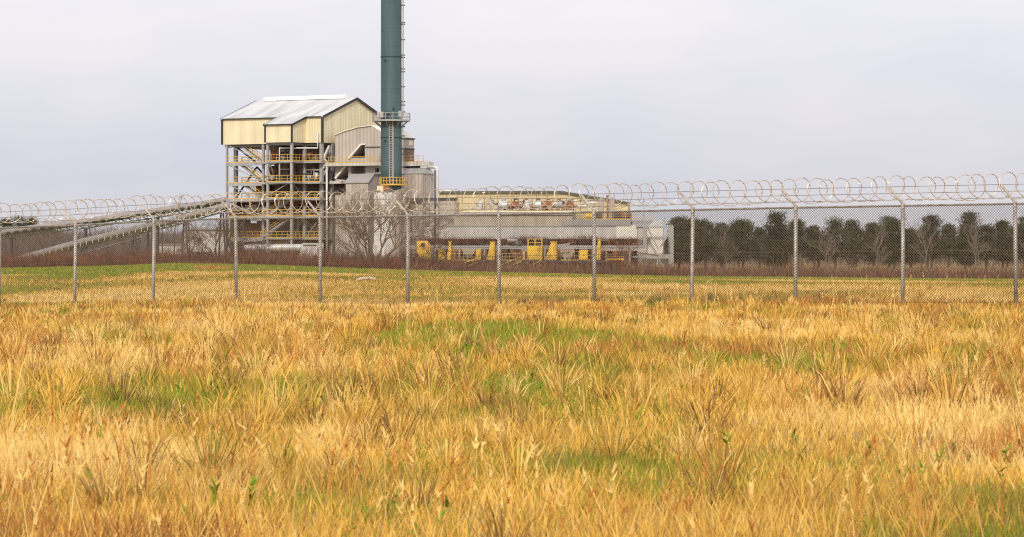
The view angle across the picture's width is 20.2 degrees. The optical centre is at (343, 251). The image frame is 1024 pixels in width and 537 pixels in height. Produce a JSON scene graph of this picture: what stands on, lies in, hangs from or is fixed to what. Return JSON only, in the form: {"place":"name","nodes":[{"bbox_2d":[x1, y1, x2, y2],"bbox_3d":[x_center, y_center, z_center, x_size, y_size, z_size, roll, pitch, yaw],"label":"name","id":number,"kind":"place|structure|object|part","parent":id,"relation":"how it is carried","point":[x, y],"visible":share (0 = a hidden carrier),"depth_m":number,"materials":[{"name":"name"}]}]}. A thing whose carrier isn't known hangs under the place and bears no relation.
{"place":"outdoors","nodes":[
{"label":"outdoors","id":0,"kind":"place"},
{"bbox_2d":[0,255,1023,536],"bbox_3d":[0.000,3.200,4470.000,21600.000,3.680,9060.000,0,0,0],"label":"ground","id":1,"kind":"structure","parent":0,"point":[586,451],"depth_m":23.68,"materials":[{"name":"plant"}]},
{"bbox_2d":[0,217,19,237],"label":"evergreen tree","id":2,"kind":"object","parent":1,"relation":"on","point":[7,224],"visible":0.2,"depth_m":899.57,"materials":[{"name":"green plant"}]},
{"bbox_2d":[10,213,29,243],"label":"evergreen tree","id":3,"kind":"object","parent":1,"relation":"on","point":[21,218],"visible":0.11,"depth_m":929.24,"materials":[{"name":"green plant"}]},
{"bbox_2d":[20,218,45,246],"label":"evergreen tree","id":4,"kind":"object","parent":1,"relation":"on","point":[34,221],"visible":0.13,"depth_m":914.30,"materials":[{"name":"green plant"}]},
{"bbox_2d":[1,197,225,257],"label":"conveyor","id":5,"kind":"object","parent":1,"relation":"on","point":[158,210],"visible":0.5,"depth_m":514.95,"materials":[{"name":"metal"}]},
{"bbox_2d":[18,201,229,258],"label":"conveyor","id":6,"kind":"object","parent":1,"relation":"on","point":[122,231],"visible":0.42,"depth_m":499.28,"materials":[{"name":"grey metal"}]},
{"bbox_2d":[116,223,139,252],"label":"bare tree","id":7,"kind":"object","parent":1,"relation":"on","point":[130,241],"visible":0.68,"depth_m":474.86,"materials":[{"name":"brown plant"}]},
{"bbox_2d":[159,244,183,255],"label":"storage shed","id":8,"kind":"structure","parent":1,"relation":"on","point":[166,245],"depth_m":545.00,"materials":[{"name":"grey metal"}]},
{"bbox_2d":[160,193,202,256],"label":"bare tree","id":9,"kind":"object","parent":1,"relation":"on","point":[179,235],"visible":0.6,"depth_m":470.45,"materials":[{"name":"brown plant"}]},
{"bbox_2d":[175,226,220,254],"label":"bare tree","id":10,"kind":"object","parent":1,"relation":"on","point":[194,242],"visible":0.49,"depth_m":466.27,"materials":[{"name":"brown plant"}]},
{"bbox_2d":[184,229,229,257],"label":"ash silo building","id":11,"kind":"structure","parent":1,"relation":"on","point":[211,243],"depth_m":560.00,"materials":[{"name":"grey metal"}]},
{"bbox_2d":[174,211,260,263],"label":"bare tree","id":12,"kind":"object","parent":1,"relation":"on","point":[228,243],"visible":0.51,"depth_m":462.31,"materials":[{"name":"brown plant"}]},
{"bbox_2d":[238,235,277,254],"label":"bare shrub","id":13,"kind":"object","parent":1,"relation":"on","point":[268,245],"visible":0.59,"depth_m":459.04,"materials":[{"name":"brown plant"}]},
{"bbox_2d":[244,243,322,251],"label":"horizontal duct","id":14,"kind":"object","parent":1,"relation":"on","point":[288,245],"visible":0.27,"depth_m":477.47,"materials":[{"name":"grey metal"}]},
{"bbox_2d":[220,95,380,255],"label":"boiler house","id":15,"kind":"structure","parent":1,"relation":"on","point":[295,135],"depth_m":505.14,"materials":[{"name":"metal"}]},
{"bbox_2d":[300,243,317,258],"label":"shed","id":16,"kind":"object","parent":1,"relation":"on","point":[309,248],"visible":0.24,"depth_m":469.71,"materials":[{"name":"metal"}]},
{"bbox_2d":[344,174,380,256],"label":"pump shed","id":17,"kind":"structure","parent":1,"relation":"on","point":[369,182],"depth_m":494.18,"materials":[{"name":"grey metal"}]},
{"bbox_2d":[357,276,375,280],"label":"bleached log","id":18,"kind":"object","parent":1,"relation":"on","point":[366,278],"visible":0.72,"depth_m":171.99,"materials":[{"name":"beige wood"}]},
{"bbox_2d":[301,168,447,268],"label":"bare tree","id":19,"kind":"object","parent":1,"relation":"on","point":[375,214],"visible":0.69,"depth_m":453.00,"materials":[{"name":"brown plant"}]},
{"bbox_2d":[323,125,433,258],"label":"precipitator house","id":20,"kind":"structure","parent":1,"relation":"on","point":[357,150],"depth_m":499.12,"materials":[{"name":"metal"}]},
{"bbox_2d":[372,0,409,258],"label":"chimney stack","id":21,"kind":"object","parent":1,"relation":"on","point":[391,113],"visible":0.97,"depth_m":484.88,"materials":[{"name":"teal paint"}]},
{"bbox_2d":[401,161,433,258],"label":"duct house","id":22,"kind":"structure","parent":1,"relation":"on","point":[422,173],"depth_m":489.05,"materials":[{"name":"grey metal"}]},
{"bbox_2d":[419,218,460,269],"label":"bare tree","id":23,"kind":"object","parent":1,"relation":"on","point":[445,253],"visible":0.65,"depth_m":452.19,"materials":[{"name":"brown plant"}]},
{"bbox_2d":[0,272,1023,536],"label":"dead weed stalks","id":24,"kind":"object","parent":1,"relation":"on","point":[454,460],"visible":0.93,"depth_m":18.95,"materials":[{"name":"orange plant"}]},
{"bbox_2d":[0,172,1023,306],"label":"chain link fence","id":25,"kind":"object","parent":1,"relation":"on","point":[795,208],"visible":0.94,"depth_m":81.58,"materials":[{"name":"metal"}]},
{"bbox_2d":[1,222,1022,266],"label":"bare woodland","id":26,"kind":"object","parent":1,"relation":"on","point":[49,240],"visible":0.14,"depth_m":657.02,"materials":[{"name":"brown plant"}]},
{"bbox_2d":[0,304,1023,536],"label":"broadleaf weeds","id":27,"kind":"object","parent":1,"relation":"on","point":[252,482],"visible":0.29,"depth_m":22.58,"materials":[{"name":"green plant"}]},
{"bbox_2d":[1,241,1023,278],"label":"scrub","id":28,"kind":"object","parent":1,"relation":"on","point":[348,264],"visible":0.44,"depth_m":454.85,"materials":[{"name":"plant"}]},
{"bbox_2d":[401,243,641,270],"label":"machinery","id":29,"kind":"object","parent":1,"relation":"on","point":[503,264],"visible":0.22,"depth_m":465.49,"materials":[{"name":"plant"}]},
{"bbox_2d":[413,201,637,269],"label":"wing","id":30,"kind":"structure","parent":1,"relation":"on","point":[448,206],"depth_m":486.37,"materials":[{"name":"grey metal"}]},
{"bbox_2d":[408,166,456,243],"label":"pipe riser","id":31,"kind":"object","parent":30,"relation":"attached to","point":[436,180],"visible":0.7,"depth_m":487.36,"materials":[{"name":"metal"}]},
{"bbox_2d":[477,199,482,210],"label":"blower unit","id":32,"kind":"object","parent":30,"relation":"on","point":[479,204],"visible":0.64,"depth_m":489.63,"materials":[{"name":"grey metal"}]},
{"bbox_2d":[498,198,509,210],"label":"blower unit","id":33,"kind":"object","parent":30,"relation":"on","point":[501,202],"visible":0.78,"depth_m":489.08,"materials":[{"name":"grey metal"}]},
{"bbox_2d":[511,198,520,210],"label":"blower unit","id":34,"kind":"object","parent":30,"relation":"on","point":[515,204],"visible":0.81,"depth_m":488.83,"materials":[{"name":"metal"}]},
{"bbox_2d":[522,198,531,210],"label":"blower unit","id":35,"kind":"object","parent":30,"relation":"on","point":[525,202],"visible":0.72,"depth_m":488.51,"materials":[{"name":"metal"}]},
{"bbox_2d":[410,234,649,252],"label":"hanging vines","id":36,"kind":"object","parent":30,"relation":"hanging from","point":[521,239],"visible":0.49,"depth_m":484.53,"materials":[{"name":"plant"}]},
{"bbox_2d":[465,198,596,211],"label":"pipe rack","id":37,"kind":"object","parent":30,"relation":"on","point":[523,201],"visible":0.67,"depth_m":488.80,"materials":[{"name":"metal"}]},
{"bbox_2d":[532,198,543,210],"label":"blower unit","id":38,"kind":"object","parent":30,"relation":"on","point":[538,203],"visible":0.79,"depth_m":488.26,"materials":[{"name":"metal"}]},
{"bbox_2d":[543,198,553,210],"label":"blower unit","id":39,"kind":"object","parent":30,"relation":"on","point":[547,203],"visible":0.56,"depth_m":487.97,"materials":[{"name":"metal"}]},
{"bbox_2d":[554,198,563,210],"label":"blower unit","id":40,"kind":"object","parent":30,"relation":"on","point":[560,202],"visible":0.59,"depth_m":487.76,"materials":[{"name":"metal"}]},
{"bbox_2d":[566,198,573,211],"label":"blower unit","id":41,"kind":"object","parent":30,"relation":"on","point":[569,202],"visible":0.84,"depth_m":487.48,"materials":[{"name":"grey metal"}]},
{"bbox_2d":[598,198,603,218],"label":"upright tank","id":42,"kind":"object","parent":30,"relation":"on","point":[600,200],"visible":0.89,"depth_m":487.17,"materials":[{"name":"grey metal"}]},
{"bbox_2d":[606,195,608,218],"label":"vent pipe","id":43,"kind":"object","parent":30,"relation":"on","point":[607,196],"visible":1,"depth_m":485.81,"materials":[{"name":"metal"}]},
{"bbox_2d":[609,197,614,218],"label":"upright tank","id":44,"kind":"object","parent":30,"relation":"on","point":[611,201],"visible":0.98,"depth_m":486.95,"materials":[{"name":"grey metal"}]},
{"bbox_2d":[402,239,658,270],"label":"conveyor gallery","id":45,"kind":"object","parent":1,"relation":"on","point":[522,248],"visible":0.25,"depth_m":479.38,"materials":[{"name":"metal"}]},
{"bbox_2d":[417,241,431,258],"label":"fan housing","id":46,"kind":"object","parent":45,"relation":"on","point":[422,250],"visible":0.25,"depth_m":479.77,"materials":[{"name":"metal"}]},
{"bbox_2d":[447,241,451,259],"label":"discharge chute","id":47,"kind":"object","parent":45,"relation":"on","point":[449,250],"visible":0.59,"depth_m":479.21,"materials":[{"name":"metal"}]},
{"bbox_2d":[487,242,494,259],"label":"discharge chute","id":48,"kind":"object","parent":45,"relation":"on","point":[492,244],"visible":0.41,"depth_m":478.18,"materials":[{"name":"metal"}]},
{"bbox_2d":[527,239,542,259],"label":"screen machine","id":49,"kind":"object","parent":45,"relation":"on","point":[532,249],"visible":0.7,"depth_m":477.25,"materials":[{"name":"metal"}]},
{"bbox_2d":[546,242,556,259],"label":"discharge chute","id":50,"kind":"object","parent":45,"relation":"on","point":[551,250],"visible":0.57,"depth_m":476.81,"materials":[{"name":"metal"}]},
{"bbox_2d":[579,250,587,260],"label":"control cabinet","id":51,"kind":"object","parent":45,"relation":"on","point":[583,254],"visible":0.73,"depth_m":476.05,"materials":[{"name":"metal"}]},
{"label":"door","id":52,"kind":"part","parent":51,"relation":"part of","materials":[{"name":"yellow metal"}]},
{"bbox_2d":[439,189,629,218],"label":"turbine hall","id":53,"kind":"structure","parent":1,"relation":"on","point":[524,194],"depth_m":495.00,"materials":[{"name":"beige metal"}]},
{"bbox_2d":[597,236,638,274],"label":"bare shrub","id":54,"kind":"object","parent":1,"relation":"on","point":[626,249],"visible":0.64,"depth_m":447.21,"materials":[{"name":"brown plant"}]},
{"bbox_2d":[631,223,673,267],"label":"steel trestle","id":55,"kind":"object","parent":1,"relation":"on","point":[669,245],"visible":0.48,"depth_m":479.66,"materials":[{"name":"grey metal"}]},
{"bbox_2d":[631,220,663,254],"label":"hopper tower","id":56,"kind":"structure","parent":55,"relation":"on","point":[652,231],"depth_m":482.54,"materials":[{"name":"grey metal"}]},
{"bbox_2d":[664,213,685,264],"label":"evergreen tree","id":57,"kind":"object","parent":1,"relation":"on","point":[674,222],"visible":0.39,"depth_m":559.26,"materials":[{"name":"green plant"}]},
{"bbox_2d":[665,216,707,262],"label":"evergreen tree","id":58,"kind":"object","parent":1,"relation":"on","point":[680,239],"visible":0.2,"depth_m":554.19,"materials":[{"name":"green plant"}]},
{"bbox_2d":[680,216,728,264],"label":"evergreen tree","id":59,"kind":"object","parent":1,"relation":"on","point":[704,242],"visible":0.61,"depth_m":539.17,"materials":[{"name":"green plant"}]},
{"bbox_2d":[710,222,737,266],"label":"evergreen tree","id":60,"kind":"object","parent":1,"relation":"on","point":[720,231],"visible":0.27,"depth_m":576.05,"materials":[{"name":"green plant"}]},
{"bbox_2d":[713,220,742,268],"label":"bare tree","id":61,"kind":"object","parent":1,"relation":"on","point":[727,244],"visible":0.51,"depth_m":548.33,"materials":[{"name":"brown plant"}]},
{"bbox_2d":[728,217,751,266],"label":"evergreen tree","id":62,"kind":"object","parent":1,"relation":"on","point":[732,223],"visible":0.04,"depth_m":613.78,"materials":[{"name":"green plant"}]},
{"bbox_2d":[721,218,763,268],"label":"evergreen tree","id":63,"kind":"object","parent":1,"relation":"on","point":[743,240],"visible":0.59,"depth_m":560.09,"materials":[{"name":"green plant"}]},
{"bbox_2d":[751,227,766,267],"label":"evergreen tree","id":64,"kind":"object","parent":1,"relation":"on","point":[759,231],"visible":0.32,"depth_m":597.34,"materials":[{"name":"green plant"}]},
{"bbox_2d":[761,222,793,266],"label":"evergreen tree","id":65,"kind":"object","parent":1,"relation":"on","point":[786,245],"visible":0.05,"depth_m":581.58,"materials":[{"name":"green plant"}]},
{"bbox_2d":[756,210,799,268],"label":"evergreen tree","id":66,"kind":"object","parent":1,"relation":"on","point":[778,237],"visible":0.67,"depth_m":544.12,"materials":[{"name":"green plant"}]},
{"bbox_2d":[786,219,809,265],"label":"evergreen tree","id":67,"kind":"object","parent":1,"relation":"on","point":[799,227],"visible":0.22,"depth_m":618.16,"materials":[{"name":"green plant"}]},
{"bbox_2d":[803,240,822,265],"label":"evergreen tree","id":68,"kind":"object","parent":1,"relation":"on","point":[816,259],"visible":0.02,"depth_m":602.29,"materials":[{"name":"green plant"}]},
{"bbox_2d":[798,222,833,265],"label":"evergreen tree","id":69,"kind":"object","parent":1,"relation":"on","point":[807,241],"visible":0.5,"depth_m":565.24,"materials":[{"name":"green plant"}]},
{"bbox_2d":[807,222,841,267],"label":"bare tree","id":70,"kind":"object","parent":1,"relation":"on","point":[826,246],"visible":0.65,"depth_m":540.57,"materials":[{"name":"brown plant"}]},
{"bbox_2d":[815,215,858,265],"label":"evergreen tree","id":71,"kind":"object","parent":1,"relation":"on","point":[839,240],"visible":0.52,"depth_m":549.16,"materials":[{"name":"green plant"}]},
{"bbox_2d":[841,219,864,267],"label":"evergreen tree","id":72,"kind":"object","parent":1,"relation":"on","point":[856,231],"visible":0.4,"depth_m":586.18,"materials":[{"name":"green plant"}]},
{"bbox_2d":[843,228,871,266],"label":"evergreen tree","id":73,"kind":"object","parent":1,"relation":"on","point":[856,257],"visible":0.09,"depth_m":623.72,"materials":[{"name":"green plant"}]},
{"bbox_2d":[854,219,892,265],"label":"evergreen tree","id":74,"kind":"object","parent":1,"relation":"on","point":[870,243],"visible":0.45,"depth_m":570.24,"materials":[{"name":"green plant"}]},
{"bbox_2d":[867,226,892,267],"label":"bare tree","id":75,"kind":"object","parent":1,"relation":"on","point":[879,246],"visible":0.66,"depth_m":537.61,"materials":[{"name":"brown plant"}]},
{"bbox_2d":[867,215,898,267],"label":"evergreen tree","id":76,"kind":"object","parent":1,"relation":"on","point":[885,218],"visible":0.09,"depth_m":607.60,"materials":[{"name":"green plant"}]},
{"bbox_2d":[871,217,914,267],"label":"evergreen tree","id":77,"kind":"object","parent":1,"relation":"on","point":[888,230],"visible":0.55,"depth_m":554.18,"materials":[{"name":"green plant"}]},
{"bbox_2d":[897,225,924,267],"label":"evergreen tree","id":78,"kind":"object","parent":1,"relation":"on","point":[911,251],"visible":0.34,"depth_m":590.50,"materials":[{"name":"green plant"}]},
{"bbox_2d":[900,211,941,268],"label":"bare tree","id":79,"kind":"object","parent":1,"relation":"on","point":[930,242],"visible":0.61,"depth_m":533.00,"materials":[{"name":"brown plant"}]},
{"bbox_2d":[907,213,952,265],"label":"evergreen tree","id":80,"kind":"object","parent":1,"relation":"on","point":[931,230],"visible":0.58,"depth_m":575.44,"materials":[{"name":"green plant"}]},
{"bbox_2d":[936,221,959,265],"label":"evergreen tree","id":81,"kind":"object","parent":1,"relation":"on","point":[951,227],"visible":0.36,"depth_m":612.20,"materials":[{"name":"green plant"}]},
{"bbox_2d":[947,226,979,268],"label":"evergreen tree","id":82,"kind":"object","parent":1,"relation":"on","point":[956,253],"visible":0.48,"depth_m":559.18,"materials":[{"name":"green plant"}]},
{"bbox_2d":[952,210,980,248],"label":"evergreen tree","id":83,"kind":"object","parent":1,"relation":"on","point":[970,218],"visible":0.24,"depth_m":596.34,"materials":[{"name":"green plant"}]},
{"bbox_2d":[959,217,994,268],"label":"bare tree","id":84,"kind":"object","parent":1,"relation":"on","point":[970,231],"visible":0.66,"depth_m":529.17,"materials":[{"name":"brown plant"}]},
{"bbox_2d":[963,222,1004,267],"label":"evergreen tree","id":85,"kind":"object","parent":1,"relation":"on","point":[990,255],"visible":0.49,"depth_m":543.20,"materials":[{"name":"green plant"}]},
{"bbox_2d":[989,218,1019,266],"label":"evergreen tree","id":86,"kind":"object","parent":1,"relation":"on","point":[1002,235],"visible":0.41,"depth_m":579.81,"materials":[{"name":"green plant"}]},
{"bbox_2d":[999,228,1020,266],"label":"evergreen tree","id":87,"kind":"object","parent":1,"relation":"on","point":[1008,259],"visible":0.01,"depth_m":617.79,"materials":[{"name":"green plant"}]},
{"bbox_2d":[1002,216,1023,268],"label":"evergreen tree","id":88,"kind":"object","parent":1,"relation":"on","point":[1022,233],"visible":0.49,"depth_m":564.33,"materials":[{"name":"green plant"}]},
{"bbox_2d":[1003,212,1023,247],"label":"bare tree","id":89,"kind":"object","parent":1,"relation":"on","point":[1017,231],"visible":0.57,"depth_m":524.74,"materials":[{"name":"brown plant"}]},
{"bbox_2d":[0,0,1023,252],"label":"sky","id":90,"kind":"structure","parent":0,"point":[100,99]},
{"bbox_2d":[597,240,600,260],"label":"discharge chute","id":91,"kind":"object","parent":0,"point":[599,245],"visible":0.59,"depth_m":475.74,"materials":[{"name":"metal"}]}
]}

